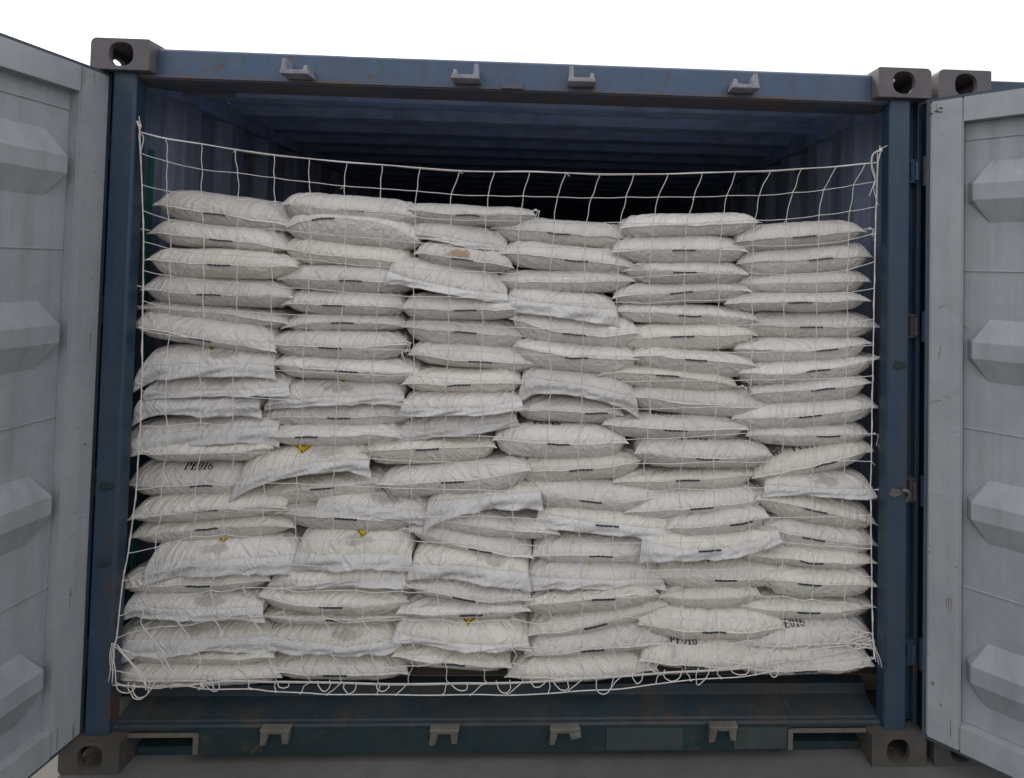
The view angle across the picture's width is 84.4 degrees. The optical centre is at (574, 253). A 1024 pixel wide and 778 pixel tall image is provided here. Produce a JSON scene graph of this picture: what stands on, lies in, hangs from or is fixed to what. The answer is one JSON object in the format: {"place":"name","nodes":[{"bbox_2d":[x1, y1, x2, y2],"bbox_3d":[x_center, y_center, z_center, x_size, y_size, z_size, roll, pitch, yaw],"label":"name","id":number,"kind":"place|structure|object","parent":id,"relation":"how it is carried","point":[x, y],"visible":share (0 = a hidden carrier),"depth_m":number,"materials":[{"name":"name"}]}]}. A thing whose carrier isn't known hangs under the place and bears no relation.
{"place":"outdoors","nodes":[
{"label":"outdoors","id":0,"kind":"place"},
{"bbox_2d":[0,0,1023,81],"label":"sky","id":1,"kind":"structure","parent":0,"point":[854,37],"materials":[{"name":"white"}]},
{"bbox_2d":[30,749,1007,777],"bbox_3d":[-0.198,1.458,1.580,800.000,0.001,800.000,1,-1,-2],"label":"ground","id":2,"kind":"structure","parent":0,"point":[824,763],"depth_m":1.60,"materials":[{"name":"concrete"}]},
{"bbox_2d":[0,33,1023,777],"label":"shipping container","id":3,"kind":"object","parent":2,"relation":"on","point":[76,251],"visible":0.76,"depth_m":1.63,"materials":[{"name":"metal"}]},
{"bbox_2d":[0,33,111,777],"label":"door","id":4,"kind":"structure","parent":3,"relation":"attached to","point":[55,109],"depth_m":1.48,"materials":[{"name":"grey paint"}]},
{"bbox_2d":[121,652,282,685],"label":"woven sack","id":5,"kind":"object","parent":3,"relation":"in","point":[183,670],"visible":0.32,"depth_m":1.63,"materials":[{"name":"fabric"}]},
{"bbox_2d":[126,651,276,664],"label":"woven sack","id":6,"kind":"object","parent":5,"relation":"on","point":[212,657],"visible":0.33,"depth_m":1.63,"materials":[{"name":"plastic"}]},
{"bbox_2d":[121,604,275,663],"bbox_3d":[-1.133,1.158,1.929,0.472,0.138,0.636,1,-1,-2],"label":"woven sack","id":7,"kind":"object","parent":6,"relation":"on","point":[173,641],"visible":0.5,"depth_m":1.64,"materials":[{"name":"fabric"}]},
{"bbox_2d":[123,581,269,623],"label":"woven sack","id":8,"kind":"object","parent":7,"relation":"on","point":[199,607],"visible":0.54,"depth_m":1.61,"materials":[{"name":"fabric"}]},
{"bbox_2d":[125,558,273,593],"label":"woven sack","id":9,"kind":"object","parent":8,"relation":"on","point":[199,585],"visible":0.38,"depth_m":1.62,"materials":[{"name":"plastic"}]},
{"bbox_2d":[140,524,307,586],"bbox_3d":[-1.044,0.905,1.923,0.444,0.137,0.646,1,-1,-2],"label":"woven sack","id":10,"kind":"object","parent":9,"relation":"on","point":[235,552],"visible":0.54,"depth_m":1.63,"materials":[{"name":"fabric"}]},
{"bbox_2d":[127,514,296,542],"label":"woven sack","id":11,"kind":"object","parent":10,"relation":"on","point":[249,526],"visible":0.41,"depth_m":1.65,"materials":[{"name":"fabric"}]},
{"bbox_2d":[128,484,289,521],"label":"woven sack","id":12,"kind":"object","parent":11,"relation":"on","point":[147,510],"visible":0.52,"depth_m":1.64,"materials":[{"name":"fabric"}]},
{"bbox_2d":[129,459,246,494],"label":"woven sack","id":13,"kind":"object","parent":12,"relation":"on","point":[150,473],"visible":0.45,"depth_m":1.66,"materials":[{"name":"plastic"}]},
{"bbox_2d":[133,443,280,460],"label":"woven sack","id":14,"kind":"object","parent":13,"relation":"on","point":[251,450],"visible":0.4,"depth_m":1.63,"materials":[{"name":"fabric"}]},
{"bbox_2d":[130,397,282,456],"bbox_3d":[-1.124,0.551,1.942,0.489,0.152,0.632,1,-1,-2],"label":"woven sack","id":15,"kind":"object","parent":14,"relation":"on","point":[185,433],"visible":0.58,"depth_m":1.65,"materials":[{"name":"fabric"}]},
{"bbox_2d":[132,396,269,425],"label":"woven sack","id":16,"kind":"object","parent":15,"relation":"on","point":[220,406],"visible":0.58,"depth_m":1.63,"materials":[{"name":"fabric"}]},
{"bbox_2d":[142,365,299,400],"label":"woven sack","id":17,"kind":"object","parent":16,"relation":"on","point":[279,386],"visible":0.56,"depth_m":1.65,"materials":[{"name":"fabric"}]},
{"bbox_2d":[133,342,283,392],"bbox_3d":[-1.097,0.347,1.938,0.413,0.150,0.642,1,-1,-2],"label":"woven sack","id":18,"kind":"object","parent":17,"relation":"on","point":[189,354],"visible":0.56,"depth_m":1.64,"materials":[{"name":"fabric"}]},
{"bbox_2d":[136,311,290,352],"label":"woven sack","id":19,"kind":"object","parent":18,"relation":"on","point":[191,327],"visible":0.56,"depth_m":1.65,"materials":[{"name":"fabric"}]},
{"bbox_2d":[137,299,303,328],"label":"woven sack","id":20,"kind":"object","parent":19,"relation":"on","point":[279,320],"visible":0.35,"depth_m":1.67,"materials":[{"name":"fabric"}]},
{"bbox_2d":[137,274,299,307],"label":"woven sack","id":21,"kind":"object","parent":20,"relation":"on","point":[190,291],"visible":0.61,"depth_m":1.65,"materials":[{"name":"fabric"}]},
{"bbox_2d":[145,248,302,279],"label":"woven sack","id":22,"kind":"object","parent":21,"relation":"on","point":[190,265],"visible":0.68,"depth_m":1.64,"materials":[{"name":"fabric"}]},
{"bbox_2d":[140,219,294,253],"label":"woven sack","id":23,"kind":"object","parent":22,"relation":"on","point":[186,234],"visible":0.51,"depth_m":1.67,"materials":[{"name":"fabric"}]},
{"bbox_2d":[152,190,292,232],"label":"woven sack","id":24,"kind":"object","parent":23,"relation":"on","point":[224,212],"visible":0.63,"depth_m":1.68,"materials":[{"name":"fabric"}]},
{"bbox_2d":[276,653,409,679],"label":"woven sack","id":25,"kind":"object","parent":3,"relation":"in","point":[347,673],"visible":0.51,"depth_m":1.66,"materials":[{"name":"fabric"}]},
{"bbox_2d":[268,618,402,657],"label":"woven sack","id":26,"kind":"object","parent":25,"relation":"on","point":[281,633],"visible":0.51,"depth_m":1.65,"materials":[{"name":"fabric"}]},
{"bbox_2d":[263,605,404,624],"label":"woven sack","id":27,"kind":"object","parent":26,"relation":"on","point":[271,610],"visible":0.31,"depth_m":1.65,"materials":[{"name":"fabric"}]},
{"bbox_2d":[257,583,411,615],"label":"woven sack","id":28,"kind":"object","parent":27,"relation":"on","point":[340,602],"visible":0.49,"depth_m":1.64,"materials":[{"name":"plastic"}]},
{"bbox_2d":[267,539,420,590],"bbox_3d":[-0.701,0.967,1.938,0.436,0.083,0.636,1,-1,-2],"label":"woven sack","id":29,"kind":"object","parent":28,"relation":"on","point":[311,579],"visible":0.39,"depth_m":1.64,"materials":[{"name":"fabric"}]},
{"bbox_2d":[291,528,419,572],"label":"woven sack","id":30,"kind":"object","parent":29,"relation":"on","point":[380,553],"visible":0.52,"depth_m":1.65,"materials":[{"name":"fabric"}]},
{"bbox_2d":[273,502,410,530],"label":"woven sack","id":31,"kind":"object","parent":30,"relation":"on","point":[323,521],"visible":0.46,"depth_m":1.66,"materials":[{"name":"fabric"}]},
{"bbox_2d":[266,459,392,503],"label":"woven sack","id":32,"kind":"object","parent":31,"relation":"on","point":[313,493],"visible":0.45,"depth_m":1.67,"materials":[{"name":"fabric"}]},
{"bbox_2d":[229,443,371,502],"bbox_3d":[-0.813,0.649,1.939,0.408,0.180,0.635,1,-1,-2],"label":"woven sack","id":33,"kind":"object","parent":32,"relation":"on","point":[279,466],"visible":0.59,"depth_m":1.64,"materials":[{"name":"fabric"}]},
{"bbox_2d":[263,423,402,445],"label":"woven sack","id":34,"kind":"object","parent":33,"relation":"on","point":[321,435],"visible":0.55,"depth_m":1.65,"materials":[{"name":"fabric"}]},
{"bbox_2d":[266,388,412,424],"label":"woven sack","id":35,"kind":"object","parent":34,"relation":"on","point":[360,414],"visible":0.34,"depth_m":1.68,"materials":[{"name":"fabric"}]},
{"bbox_2d":[264,378,413,410],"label":"woven sack","id":36,"kind":"object","parent":35,"relation":"on","point":[322,391],"visible":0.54,"depth_m":1.68,"materials":[{"name":"fabric"}]},
{"bbox_2d":[274,350,427,382],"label":"woven sack","id":37,"kind":"object","parent":36,"relation":"on","point":[397,365],"visible":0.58,"depth_m":1.67,"materials":[{"name":"fabric"}]},
{"bbox_2d":[275,328,418,358],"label":"woven sack","id":38,"kind":"object","parent":37,"relation":"on","point":[399,340],"visible":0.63,"depth_m":1.67,"materials":[{"name":"fabric"}]},
{"bbox_2d":[281,312,409,330],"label":"woven sack","id":39,"kind":"object","parent":38,"relation":"on","point":[315,322],"visible":0.52,"depth_m":1.69,"materials":[{"name":"fabric"}]},
{"bbox_2d":[280,290,425,315],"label":"woven sack","id":40,"kind":"object","parent":39,"relation":"on","point":[320,302],"visible":0.59,"depth_m":1.68,"materials":[{"name":"fabric"}]},
{"bbox_2d":[276,264,421,292],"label":"woven sack","id":41,"kind":"object","parent":40,"relation":"on","point":[332,277],"visible":0.66,"depth_m":1.67,"materials":[{"name":"fabric"}]},
{"bbox_2d":[280,238,418,268],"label":"woven sack","id":42,"kind":"object","parent":41,"relation":"on","point":[356,254],"visible":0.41,"depth_m":1.68,"materials":[{"name":"fabric"}]},
{"bbox_2d":[280,214,428,249],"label":"woven sack","id":43,"kind":"object","parent":42,"relation":"on","point":[356,226],"visible":0.64,"depth_m":1.67,"materials":[{"name":"fabric"}]},
{"bbox_2d":[391,644,512,670],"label":"woven sack","id":44,"kind":"object","parent":3,"relation":"in","point":[424,655],"visible":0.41,"depth_m":1.65,"materials":[{"name":"plastic"}]},
{"bbox_2d":[389,612,531,652],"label":"woven sack","id":45,"kind":"object","parent":44,"relation":"on","point":[499,633],"visible":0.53,"depth_m":1.65,"materials":[{"name":"plastic"}]},
{"bbox_2d":[395,589,530,618],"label":"woven sack","id":46,"kind":"object","parent":45,"relation":"on","point":[419,605],"visible":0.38,"depth_m":1.65,"materials":[{"name":"fabric"}]},
{"bbox_2d":[404,579,533,604],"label":"woven sack","id":47,"kind":"object","parent":46,"relation":"on","point":[450,587],"visible":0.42,"depth_m":1.65,"materials":[{"name":"fabric"}]},
{"bbox_2d":[406,539,531,591],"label":"woven sack","id":48,"kind":"object","parent":47,"relation":"on","point":[427,554],"visible":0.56,"depth_m":1.65,"materials":[{"name":"fabric"}]},
{"bbox_2d":[399,524,533,558],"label":"woven sack","id":49,"kind":"object","parent":48,"relation":"on","point":[485,546],"visible":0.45,"depth_m":1.67,"materials":[{"name":"fabric"}]},
{"bbox_2d":[417,509,560,538],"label":"woven sack","id":50,"kind":"object","parent":49,"relation":"on","point":[497,526],"visible":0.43,"depth_m":1.67,"materials":[{"name":"fabric"}]},
{"bbox_2d":[422,480,543,533],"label":"woven sack","id":51,"kind":"object","parent":50,"relation":"on","point":[455,505],"visible":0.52,"depth_m":1.66,"materials":[{"name":"fabric"}]},
{"bbox_2d":[376,442,532,496],"bbox_3d":[-0.365,0.678,1.948,0.461,0.124,0.630,1,-1,-2],"label":"woven sack","id":52,"kind":"object","parent":51,"relation":"on","point":[426,477],"visible":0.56,"depth_m":1.66,"materials":[{"name":"fabric"}]},
{"bbox_2d":[359,431,496,463],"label":"woven sack","id":53,"kind":"object","parent":52,"relation":"on","point":[463,448],"visible":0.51,"depth_m":1.67,"materials":[{"name":"fabric"}]},
{"bbox_2d":[396,412,519,441],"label":"woven sack","id":54,"kind":"object","parent":53,"relation":"on","point":[462,425],"visible":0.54,"depth_m":1.67,"materials":[{"name":"fabric"}]},
{"bbox_2d":[398,387,524,416],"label":"woven sack","id":55,"kind":"object","parent":54,"relation":"on","point":[505,400],"visible":0.55,"depth_m":1.66,"materials":[{"name":"fabric"}]},
{"bbox_2d":[401,363,523,392],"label":"woven sack","id":56,"kind":"object","parent":55,"relation":"on","point":[426,383],"visible":0.56,"depth_m":1.67,"materials":[{"name":"fabric"}]},
{"bbox_2d":[401,341,539,371],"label":"woven sack","id":57,"kind":"object","parent":56,"relation":"on","point":[468,359],"visible":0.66,"depth_m":1.68,"materials":[{"name":"fabric"}]},
{"bbox_2d":[402,317,525,346],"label":"woven sack","id":58,"kind":"object","parent":57,"relation":"on","point":[426,330],"visible":0.54,"depth_m":1.69,"materials":[{"name":"plastic"}]},
{"bbox_2d":[399,291,521,319],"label":"woven sack","id":59,"kind":"object","parent":58,"relation":"on","point":[437,307],"visible":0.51,"depth_m":1.67,"materials":[{"name":"fabric"}]},
{"bbox_2d":[383,256,508,303],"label":"woven sack","id":60,"kind":"object","parent":59,"relation":"on","point":[466,284],"visible":0.79,"depth_m":1.66,"materials":[{"name":"fabric"}]},
{"bbox_2d":[108,116,887,699],"bbox_3d":[-0.185,0.453,1.633,2.226,1.642,0.033,1,-1,-2],"label":"cargo net","id":61,"kind":"object","parent":3,"relation":"attached to","point":[614,408],"visible":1,"depth_m":1.63,"materials":[{"name":"white fabric"}]},
{"bbox_2d":[504,650,658,682],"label":"woven sack","id":62,"kind":"object","parent":3,"relation":"in","point":[537,672],"visible":0.32,"depth_m":1.68,"materials":[{"name":"plastic"}]},
{"bbox_2d":[520,620,676,658],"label":"woven sack","id":63,"kind":"object","parent":62,"relation":"on","point":[632,633],"visible":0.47,"depth_m":1.68,"materials":[{"name":"fabric"}]},
{"bbox_2d":[528,590,668,637],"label":"woven sack","id":64,"kind":"object","parent":63,"relation":"on","point":[590,625],"visible":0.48,"depth_m":1.69,"materials":[{"name":"plastic"}]},
{"bbox_2d":[522,586,659,613],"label":"woven sack","id":65,"kind":"object","parent":64,"relation":"on","point":[540,606],"visible":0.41,"depth_m":1.67,"materials":[{"name":"fabric"}]},
{"bbox_2d":[529,541,666,591],"bbox_3d":[0.049,0.991,1.989,0.442,0.102,0.633,1,-1,-2],"label":"woven sack","id":66,"kind":"object","parent":65,"relation":"on","point":[591,579],"visible":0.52,"depth_m":1.69,"materials":[{"name":"fabric"}]},
{"bbox_2d":[735,645,875,674],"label":"woven sack","id":67,"kind":"object","parent":3,"relation":"in","point":[849,666],"visible":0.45,"depth_m":1.69,"materials":[{"name":"plastic"}]},
{"bbox_2d":[741,615,875,648],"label":"woven sack","id":68,"kind":"object","parent":67,"relation":"on","point":[795,633],"visible":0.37,"depth_m":1.71,"materials":[{"name":"fabric"}]},
{"bbox_2d":[636,604,786,639],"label":"woven sack","id":69,"kind":"object","parent":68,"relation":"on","point":[729,628],"visible":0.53,"depth_m":1.69,"materials":[{"name":"fabric"}]},
{"bbox_2d":[657,583,761,608],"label":"woven sack","id":70,"kind":"object","parent":69,"relation":"on","point":[703,601],"visible":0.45,"depth_m":1.70,"materials":[{"name":"fabric"}]},
{"bbox_2d":[653,557,776,587],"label":"woven sack","id":71,"kind":"object","parent":70,"relation":"on","point":[696,578],"visible":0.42,"depth_m":1.70,"materials":[{"name":"fabric"}]},
{"bbox_2d":[638,522,781,565],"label":"woven sack","id":72,"kind":"object","parent":71,"relation":"on","point":[702,548],"visible":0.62,"depth_m":1.67,"materials":[{"name":"fabric"}]},
{"bbox_2d":[536,504,672,540],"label":"woven sack","id":73,"kind":"object","parent":72,"relation":"on","point":[622,527],"visible":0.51,"depth_m":1.69,"materials":[{"name":"fabric"}]},
{"bbox_2d":[535,478,657,511],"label":"woven sack","id":74,"kind":"object","parent":73,"relation":"on","point":[600,497],"visible":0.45,"depth_m":1.70,"materials":[{"name":"fabric"}]},
{"bbox_2d":[523,436,640,481],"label":"woven sack","id":75,"kind":"object","parent":74,"relation":"on","point":[555,471],"visible":0.45,"depth_m":1.69,"materials":[{"name":"fabric"}]},
{"bbox_2d":[491,412,628,457],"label":"woven sack","id":76,"kind":"object","parent":75,"relation":"on","point":[591,447],"visible":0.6,"depth_m":1.69,"materials":[{"name":"fabric"}]},
{"bbox_2d":[665,504,770,535],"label":"woven sack","id":77,"kind":"object","parent":72,"relation":"on","point":[692,527],"visible":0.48,"depth_m":1.69,"materials":[{"name":"fabric"}]},
{"bbox_2d":[624,479,761,518],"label":"woven sack","id":78,"kind":"object","parent":77,"relation":"on","point":[664,504],"visible":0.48,"depth_m":1.70,"materials":[{"name":"fabric"}]},
{"bbox_2d":[612,461,752,490],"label":"woven sack","id":79,"kind":"object","parent":78,"relation":"on","point":[659,478],"visible":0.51,"depth_m":1.71,"materials":[{"name":"fabric"}]},
{"bbox_2d":[628,430,772,467],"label":"woven sack","id":80,"kind":"object","parent":79,"relation":"on","point":[730,453],"visible":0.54,"depth_m":1.69,"materials":[{"name":"fabric"}]},
{"bbox_2d":[740,586,876,618],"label":"woven sack","id":81,"kind":"object","parent":68,"relation":"on","point":[776,606],"visible":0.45,"depth_m":1.72,"materials":[{"name":"fabric"}]},
{"bbox_2d":[764,564,877,597],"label":"woven sack","id":82,"kind":"object","parent":81,"relation":"on","point":[800,583],"visible":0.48,"depth_m":1.70,"materials":[{"name":"plastic"}]},
{"bbox_2d":[743,544,877,568],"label":"woven sack","id":83,"kind":"object","parent":82,"relation":"on","point":[823,558],"visible":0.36,"depth_m":1.70,"materials":[{"name":"fabric"}]},
{"bbox_2d":[763,510,877,552],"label":"woven sack","id":84,"kind":"object","parent":83,"relation":"on","point":[796,531],"visible":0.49,"depth_m":1.72,"materials":[{"name":"fabric"}]},
{"bbox_2d":[750,478,877,529],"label":"woven sack","id":85,"kind":"object","parent":84,"relation":"on","point":[794,506],"visible":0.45,"depth_m":1.71,"materials":[{"name":"fabric"}]},
{"bbox_2d":[757,466,878,499],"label":"woven sack","id":86,"kind":"object","parent":85,"relation":"on","point":[830,482],"visible":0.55,"depth_m":1.70,"materials":[{"name":"fabric"}]},
{"bbox_2d":[751,439,874,481],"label":"woven sack","id":87,"kind":"object","parent":86,"relation":"on","point":[824,454],"visible":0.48,"depth_m":1.72,"materials":[{"name":"fabric"}]},
{"bbox_2d":[742,421,878,447],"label":"woven sack","id":88,"kind":"object","parent":87,"relation":"on","point":[828,438],"visible":0.42,"depth_m":1.72,"materials":[{"name":"fabric"}]},
{"bbox_2d":[730,392,878,429],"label":"woven sack","id":89,"kind":"object","parent":88,"relation":"on","point":[766,417],"visible":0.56,"depth_m":1.71,"materials":[{"name":"fabric"}]},
{"bbox_2d":[732,374,871,403],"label":"woven sack","id":90,"kind":"object","parent":89,"relation":"on","point":[829,389],"visible":0.37,"depth_m":1.71,"materials":[{"name":"fabric"}]},
{"bbox_2d":[736,352,879,384],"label":"woven sack","id":91,"kind":"object","parent":90,"relation":"on","point":[850,366],"visible":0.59,"depth_m":1.71,"materials":[{"name":"plastic"}]},
{"bbox_2d":[728,336,872,362],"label":"woven sack","id":92,"kind":"object","parent":91,"relation":"on","point":[856,346],"visible":0.51,"depth_m":1.72,"materials":[{"name":"fabric"}]},
{"bbox_2d":[744,310,879,337],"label":"woven sack","id":93,"kind":"object","parent":92,"relation":"on","point":[855,329],"visible":0.49,"depth_m":1.74,"materials":[{"name":"plastic"}]},
{"bbox_2d":[714,291,871,312],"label":"woven sack","id":94,"kind":"object","parent":93,"relation":"on","point":[806,303],"visible":0.62,"depth_m":1.72,"materials":[{"name":"fabric"}]},
{"bbox_2d":[738,270,871,292],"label":"woven sack","id":95,"kind":"object","parent":94,"relation":"on","point":[831,281],"visible":0.47,"depth_m":1.74,"materials":[{"name":"fabric"}]},
{"bbox_2d":[732,242,873,275],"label":"woven sack","id":96,"kind":"object","parent":95,"relation":"on","point":[830,259],"visible":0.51,"depth_m":1.73,"materials":[{"name":"fabric"}]},
{"bbox_2d":[918,85,1023,777],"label":"door","id":97,"kind":"structure","parent":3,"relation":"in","point":[971,663],"depth_m":1.59,"materials":[{"name":"grey paint"}]},
{"bbox_2d":[908,69,1023,766],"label":"shipping container","id":98,"kind":"object","parent":2,"relation":"on","point":[947,82],"visible":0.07,"depth_m":1.71,"materials":[{"name":"metal"}]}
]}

